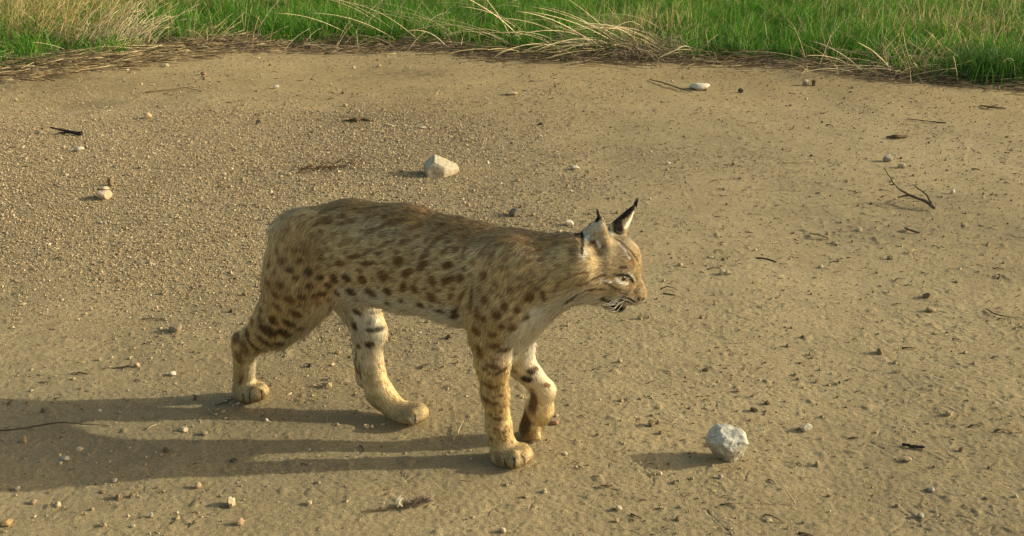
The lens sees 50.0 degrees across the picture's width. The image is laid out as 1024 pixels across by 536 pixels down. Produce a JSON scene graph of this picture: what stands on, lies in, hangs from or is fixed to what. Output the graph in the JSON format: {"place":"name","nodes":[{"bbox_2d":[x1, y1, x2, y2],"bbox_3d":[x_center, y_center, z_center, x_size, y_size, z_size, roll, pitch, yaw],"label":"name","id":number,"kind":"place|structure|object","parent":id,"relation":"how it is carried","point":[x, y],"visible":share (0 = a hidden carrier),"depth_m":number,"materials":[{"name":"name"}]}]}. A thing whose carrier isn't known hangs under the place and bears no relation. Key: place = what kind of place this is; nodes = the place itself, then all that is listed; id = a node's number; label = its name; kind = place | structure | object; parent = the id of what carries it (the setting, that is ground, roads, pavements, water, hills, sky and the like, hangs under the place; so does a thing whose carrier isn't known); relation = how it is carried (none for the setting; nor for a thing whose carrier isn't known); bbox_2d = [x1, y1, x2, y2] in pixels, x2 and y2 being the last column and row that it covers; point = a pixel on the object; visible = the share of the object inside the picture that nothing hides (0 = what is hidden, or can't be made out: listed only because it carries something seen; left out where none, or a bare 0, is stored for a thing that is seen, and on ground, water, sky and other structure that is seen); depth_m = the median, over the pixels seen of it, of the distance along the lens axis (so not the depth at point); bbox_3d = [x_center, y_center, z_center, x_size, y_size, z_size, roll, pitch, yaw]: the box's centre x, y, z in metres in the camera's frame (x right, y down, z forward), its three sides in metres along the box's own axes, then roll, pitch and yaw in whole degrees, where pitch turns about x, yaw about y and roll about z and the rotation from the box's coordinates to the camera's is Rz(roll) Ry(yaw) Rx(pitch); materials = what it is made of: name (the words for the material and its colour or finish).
{"place":"outdoors","nodes":[
{"label":"outdoors","id":0,"kind":"place"},
{"bbox_2d":[0,0,1023,535],"bbox_3d":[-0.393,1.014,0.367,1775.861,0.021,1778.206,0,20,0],"label":"ground","id":1,"kind":"structure","parent":0,"point":[838,320],"depth_m":2.69,"materials":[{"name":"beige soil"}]},
{"bbox_2d":[1,519,12,526],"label":"stone","id":2,"kind":"object","parent":1,"relation":"on","point":[6,522],"visible":1,"depth_m":1.92,"materials":[{"name":"beige stone"}]},
{"bbox_2d":[0,422,110,430],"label":"twig","id":3,"kind":"object","parent":1,"relation":"on","point":[46,424],"visible":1,"depth_m":2.25,"materials":[{"name":"wood"}]},
{"bbox_2d":[54,502,60,506],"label":"stone","id":4,"kind":"object","parent":1,"relation":"on","point":[57,504],"visible":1,"depth_m":1.98,"materials":[{"name":"beige stone"}]},
{"bbox_2d":[61,456,69,460],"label":"stone","id":5,"kind":"object","parent":1,"relation":"on","point":[64,458],"visible":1,"depth_m":2.14,"materials":[{"name":"grey stone"}]},
{"bbox_2d":[50,127,83,135],"bbox_3d":[-1.935,-0.597,4.783,0.150,0.037,0.034,4,20,12],"label":"stick","id":6,"kind":"object","parent":1,"relation":"on","point":[72,132],"visible":1,"depth_m":4.78,"materials":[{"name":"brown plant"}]},
{"bbox_2d":[75,147,83,150],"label":"stone","id":7,"kind":"object","parent":1,"relation":"on","point":[79,148],"visible":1,"depth_m":4.47,"materials":[{"name":"white stone"}]},
{"bbox_2d":[0,0,198,54],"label":"dry grass clump","id":8,"kind":"object","parent":1,"relation":"on","point":[133,32],"visible":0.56,"depth_m":6.88,"materials":[{"name":"beige plant"}]},
{"bbox_2d":[96,190,111,199],"bbox_3d":[-1.431,-0.255,3.841,0.056,0.037,0.050,0,20,0],"label":"stone","id":9,"kind":"object","parent":1,"relation":"on","point":[104,194],"visible":1,"depth_m":3.83,"materials":[{"name":"beige stone"}]},
{"bbox_2d":[99,186,108,189],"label":"stone","id":10,"kind":"object","parent":1,"relation":"on","point":[103,187],"visible":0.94,"depth_m":3.94,"materials":[{"name":"beige stone"}]},
{"bbox_2d":[0,0,214,52],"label":"dry grass clump","id":11,"kind":"object","parent":1,"relation":"on","point":[57,14],"visible":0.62,"depth_m":6.99,"materials":[{"name":"beige plant"}]},
{"bbox_2d":[107,178,113,185],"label":"stone","id":12,"kind":"object","parent":1,"relation":"on","point":[110,181],"visible":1,"depth_m":3.98,"materials":[{"name":"brown stone"}]},
{"bbox_2d":[112,361,132,368],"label":"twig","id":13,"kind":"object","parent":1,"relation":"on","point":[124,366],"visible":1,"depth_m":2.53,"materials":[{"name":"brown wood"}]},
{"bbox_2d":[144,112,151,118],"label":"stone","id":14,"kind":"object","parent":1,"relation":"on","point":[147,115],"visible":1,"depth_m":5.08,"materials":[{"name":"beige stone"}]},
{"bbox_2d":[147,87,199,92],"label":"twig","id":15,"kind":"object","parent":1,"relation":"on","point":[171,89],"visible":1,"depth_m":5.70,"materials":[{"name":"brown wood"}]},
{"bbox_2d":[169,323,181,332],"bbox_3d":[-0.838,0.150,2.741,0.035,0.023,0.027,15,25,36],"label":"stone","id":16,"kind":"object","parent":1,"relation":"on","point":[175,328],"visible":1,"depth_m":2.73,"materials":[{"name":"beige stone"}]},
{"bbox_2d":[72,2,286,53],"bbox_3d":[-2.164,-1.540,6.990,1.445,0.309,0.684,0,20,0],"label":"dry grass clump","id":17,"kind":"object","parent":1,"relation":"on","point":[222,35],"visible":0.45,"depth_m":7.01,"materials":[{"name":"beige plant"}]},
{"bbox_2d":[179,427,187,432],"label":"stone","id":18,"kind":"object","parent":1,"relation":"on","point":[183,429],"visible":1,"depth_m":2.25,"materials":[{"name":"beige stone"}]},
{"bbox_2d":[195,482,201,488],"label":"stone","id":19,"kind":"object","parent":1,"relation":"on","point":[198,485],"visible":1,"depth_m":2.04,"materials":[{"name":"beige stone"}]},
{"bbox_2d":[236,517,243,525],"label":"stone","id":20,"kind":"object","parent":1,"relation":"on","point":[240,521],"visible":1,"depth_m":1.93,"materials":[{"name":"beige stone"}]},
{"bbox_2d":[294,156,358,173],"bbox_3d":[-0.718,-0.407,4.245,0.243,0.028,0.252,0,20,0],"label":"dead sprig","id":21,"kind":"object","parent":1,"relation":"on","point":[310,166],"visible":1,"depth_m":4.21,"materials":[{"name":"brown plant"}]},
{"bbox_2d":[197,16,463,55],"bbox_3d":[-1.395,-1.511,7.056,2.164,0.208,0.695,0,20,0],"label":"dry grass clump","id":22,"kind":"object","parent":1,"relation":"on","point":[323,48],"visible":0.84,"depth_m":7.02,"materials":[{"name":"beige plant"}]},
{"bbox_2d":[343,117,370,121],"bbox_3d":[-0.707,-0.678,5.011,0.124,0.020,0.035,-3,20,-7],"label":"bark strip","id":23,"kind":"object","parent":1,"relation":"on","point":[358,119],"visible":1,"depth_m":5.01,"materials":[{"name":"brown wood"}]},
{"bbox_2d":[362,491,437,512],"bbox_3d":[-0.202,0.419,1.971,0.136,0.027,0.037,-8,21,-20],"label":"seed head","id":24,"kind":"object","parent":1,"relation":"on","point":[417,501],"visible":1,"depth_m":1.97},
{"bbox_2d":[230,197,646,469],"bbox_3d":[-0.187,0.087,2.171,0.893,0.515,0.206,8,21,20],"label":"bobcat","id":25,"kind":"object","parent":1,"relation":"on","point":[506,296],"visible":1,"depth_m":2.08,"materials":[{"name":"brown fur"}]},
{"bbox_2d":[424,154,458,177],"bbox_3d":[-0.268,-0.383,4.139,0.135,0.076,0.108,0,20,0],"label":"stone","id":26,"kind":"object","parent":1,"relation":"on","point":[435,166],"visible":1,"depth_m":4.11,"materials":[{"name":"beige stone"}]},
{"bbox_2d":[256,0,651,52],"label":"dry grass clump","id":27,"kind":"object","parent":1,"relation":"on","point":[405,19],"visible":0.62,"depth_m":7.25,"materials":[{"name":"beige plant"}]},
{"bbox_2d":[452,421,463,440],"bbox_3d":[-0.109,0.333,2.245,0.007,0.008,0.072,5,21,14],"label":"straw","id":28,"kind":"object","parent":1,"relation":"on","point":[457,431],"visible":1,"depth_m":2.24,"materials":[{"name":"beige plant"}]},
{"bbox_2d":[0,46,1022,535],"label":"soil crumbs","id":29,"kind":"object","parent":1,"relation":"on","point":[328,384],"visible":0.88,"depth_m":3.43,"materials":[{"name":"brown soil"}]},
{"bbox_2d":[506,91,516,94],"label":"stone","id":30,"kind":"object","parent":1,"relation":"on","point":[510,92],"visible":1,"depth_m":5.59,"materials":[{"name":"beige stone"}]},
{"bbox_2d":[0,30,1023,95],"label":"straw litter","id":31,"kind":"object","parent":1,"relation":"on","point":[113,60],"visible":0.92,"depth_m":6.58,"materials":[{"name":"beige plant"}]},
{"bbox_2d":[0,49,1023,535],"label":"plant litter","id":32,"kind":"object","parent":1,"relation":"on","point":[612,219],"visible":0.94,"depth_m":3.51,"materials":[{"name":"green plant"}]},
{"bbox_2d":[509,208,520,215],"bbox_3d":[0.011,-0.185,3.655,0.036,0.028,0.037,14,24,34],"label":"stone","id":33,"kind":"object","parent":1,"relation":"on","point":[514,211],"visible":1,"depth_m":3.64,"materials":[{"name":"grey stone"}]},
{"bbox_2d":[401,0,696,60],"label":"dry grass clump","id":34,"kind":"object","parent":1,"relation":"on","point":[568,41],"visible":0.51,"depth_m":6.77,"materials":[{"name":"beige plant"}]},
{"bbox_2d":[550,419,558,424],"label":"stone","id":35,"kind":"object","parent":1,"relation":"on","point":[554,421],"visible":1,"depth_m":2.27,"materials":[{"name":"stone"}]},
{"bbox_2d":[566,220,573,224],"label":"stone","id":36,"kind":"object","parent":1,"relation":"on","point":[569,222],"visible":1,"depth_m":3.55,"materials":[{"name":"white stone"}]},
{"bbox_2d":[571,165,579,169],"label":"stone","id":37,"kind":"object","parent":1,"relation":"on","point":[574,167],"visible":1,"depth_m":4.21,"materials":[{"name":"white stone"}]},
{"bbox_2d":[547,5,783,66],"bbox_3d":[0.870,-1.440,6.703,1.480,0.322,0.907,-11,23,-28],"label":"dry grass clump","id":38,"kind":"object","parent":1,"relation":"on","point":[646,48],"visible":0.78,"depth_m":6.70,"materials":[{"name":"beige plant"}]},
{"bbox_2d":[649,79,692,92],"bbox_3d":[0.837,-0.967,5.812,0.013,0.014,0.399,-10,22,-25],"label":"twig","id":39,"kind":"object","parent":1,"relation":"on","point":[670,85],"visible":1,"depth_m":5.80,"materials":[{"name":"brown wood"}]},
{"bbox_2d":[689,83,709,90],"bbox_3d":[0.986,-0.952,5.766,0.108,0.037,0.097,0,20,0],"label":"stone","id":40,"kind":"object","parent":1,"relation":"on","point":[700,86],"visible":1,"depth_m":5.73,"materials":[{"name":"white stone"}]},
{"bbox_2d":[705,424,748,462],"bbox_3d":[0.416,0.345,2.130,0.079,0.071,0.067,0,20,0],"label":"stone","id":41,"kind":"object","parent":1,"relation":"on","point":[727,443],"visible":1,"depth_m":2.12,"materials":[{"name":"white stone"}]},
{"bbox_2d":[780,483,795,503],"bbox_3d":[0.500,0.407,1.988,0.030,0.038,0.005,7,21,20],"label":"straw","id":42,"kind":"object","parent":1,"relation":"on","point":[788,494],"visible":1,"depth_m":1.99,"materials":[{"name":"beige plant"}]},
{"bbox_2d":[802,79,808,85],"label":"stone","id":43,"kind":"object","parent":1,"relation":"on","point":[805,82],"visible":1,"depth_m":5.86,"materials":[{"name":"grey stone"}]},
{"bbox_2d":[801,423,811,432],"bbox_3d":[0.605,0.328,2.253,0.021,0.021,0.019,0,20,0],"label":"stone","id":44,"kind":"object","parent":1,"relation":"on","point":[806,427],"visible":1,"depth_m":2.25,"materials":[{"name":"beige stone"}]},
{"bbox_2d":[809,233,829,238],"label":"twig","id":45,"kind":"object","parent":1,"relation":"on","point":[819,234],"visible":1,"depth_m":3.43,"materials":[{"name":"brown wood"}]},
{"bbox_2d":[752,28,913,71],"bbox_3d":[1.956,-1.303,6.479,1.127,0.209,0.737,0,20,0],"label":"dry grass clump","id":46,"kind":"object","parent":1,"relation":"on","point":[811,64],"visible":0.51,"depth_m":6.45,"materials":[{"name":"beige plant"}]},
{"bbox_2d":[730,7,1023,84],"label":"dry grass clump","id":47,"kind":"object","parent":1,"relation":"on","point":[887,62],"visible":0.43,"depth_m":6.21,"materials":[{"name":"beige plant"}]},
{"bbox_2d":[883,154,892,161],"bbox_3d":[1.482,-0.431,4.328,0.038,0.031,0.035,0,20,0],"label":"stone","id":48,"kind":"object","parent":1,"relation":"on","point":[888,158],"visible":1,"depth_m":4.32,"materials":[{"name":"grey stone"}]},
{"bbox_2d":[886,134,907,138],"bbox_3d":[1.652,-0.563,4.695,0.106,0.021,0.033,-5,21,-14],"label":"bark strip","id":49,"kind":"object","parent":1,"relation":"on","point":[898,136],"visible":1,"depth_m":4.68,"materials":[{"name":"brown wood"}]},
{"bbox_2d":[898,163,905,167],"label":"stone","id":50,"kind":"object","parent":1,"relation":"on","point":[902,165],"visible":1,"depth_m":4.23,"materials":[{"name":"beige stone"}]},
{"bbox_2d":[903,457,911,461],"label":"stone","id":51,"kind":"object","parent":1,"relation":"on","point":[908,459],"visible":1,"depth_m":2.13,"materials":[{"name":"beige stone"}]},
{"bbox_2d":[884,168,935,208],"bbox_3d":[1.349,-0.284,3.733,0.181,0.134,0.120,6,21,15],"label":"branch","id":52,"kind":"object","parent":1,"relation":"on","point":[930,204],"visible":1,"depth_m":3.73,"materials":[{"name":"brown plant"}]},
{"bbox_2d":[904,228,919,232],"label":"twig","id":53,"kind":"object","parent":1,"relation":"on","point":[911,230],"visible":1,"depth_m":3.46,"materials":[{"name":"brown wood"}]},
{"bbox_2d":[902,443,924,447],"bbox_3d":[0.798,0.354,2.182,0.043,0.008,0.009,6,21,17],"label":"stick","id":54,"kind":"object","parent":1,"relation":"on","point":[912,446],"visible":1,"depth_m":2.18,"materials":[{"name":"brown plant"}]},
{"bbox_2d":[917,512,923,517],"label":"stone","id":55,"kind":"object","parent":1,"relation":"on","point":[920,515],"visible":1,"depth_m":1.95,"materials":[{"name":"grey stone"}]},
{"bbox_2d":[923,292,931,297],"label":"stone","id":56,"kind":"object","parent":1,"relation":"on","point":[927,295],"visible":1,"depth_m":2.93,"materials":[{"name":"beige stone"}]},
{"bbox_2d":[910,119,945,123],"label":"twig","id":57,"kind":"object","parent":1,"relation":"on","point":[929,121],"visible":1,"depth_m":5.00,"materials":[{"name":"brown wood"}]},
{"bbox_2d":[926,306,935,311],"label":"stone","id":58,"kind":"object","parent":1,"relation":"on","point":[930,309],"visible":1,"depth_m":2.85,"materials":[{"name":"beige stone"}]},
{"bbox_2d":[927,487,934,491],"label":"stone","id":59,"kind":"object","parent":1,"relation":"on","point":[930,489],"visible":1,"depth_m":2.03,"materials":[{"name":"grey stone"}]},
{"bbox_2d":[945,410,952,415],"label":"stone","id":60,"kind":"object","parent":1,"relation":"on","point":[949,413],"visible":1,"depth_m":2.30,"materials":[{"name":"beige stone"}]},
{"bbox_2d":[908,37,1023,88],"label":"grass tuft","id":61,"kind":"object","parent":1,"relation":"on","point":[981,63],"visible":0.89,"depth_m":5.98,"materials":[{"name":"green plant"}]},
{"bbox_2d":[980,104,1005,108],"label":"twig","id":62,"kind":"object","parent":1,"relation":"on","point":[992,106],"visible":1,"depth_m":5.30,"materials":[{"name":"brown wood"}]},
{"bbox_2d":[985,308,1020,317],"bbox_3d":[1.254,0.118,2.813,0.090,0.008,0.030,17,26,39],"label":"twig","id":63,"kind":"object","parent":1,"relation":"on","point":[999,315],"visible":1,"depth_m":2.81,"materials":[{"name":"brown wood"}]},
{"bbox_2d":[0,0,1023,83],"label":"grass","id":64,"kind":"structure","parent":0,"point":[809,12],"depth_m":7.44,"materials":[{"name":"green plant"}]},
{"bbox_2d":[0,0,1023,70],"bbox_3d":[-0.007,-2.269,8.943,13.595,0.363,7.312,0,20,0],"label":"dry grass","id":65,"kind":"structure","parent":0,"point":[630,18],"depth_m":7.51,"materials":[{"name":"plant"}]}
]}

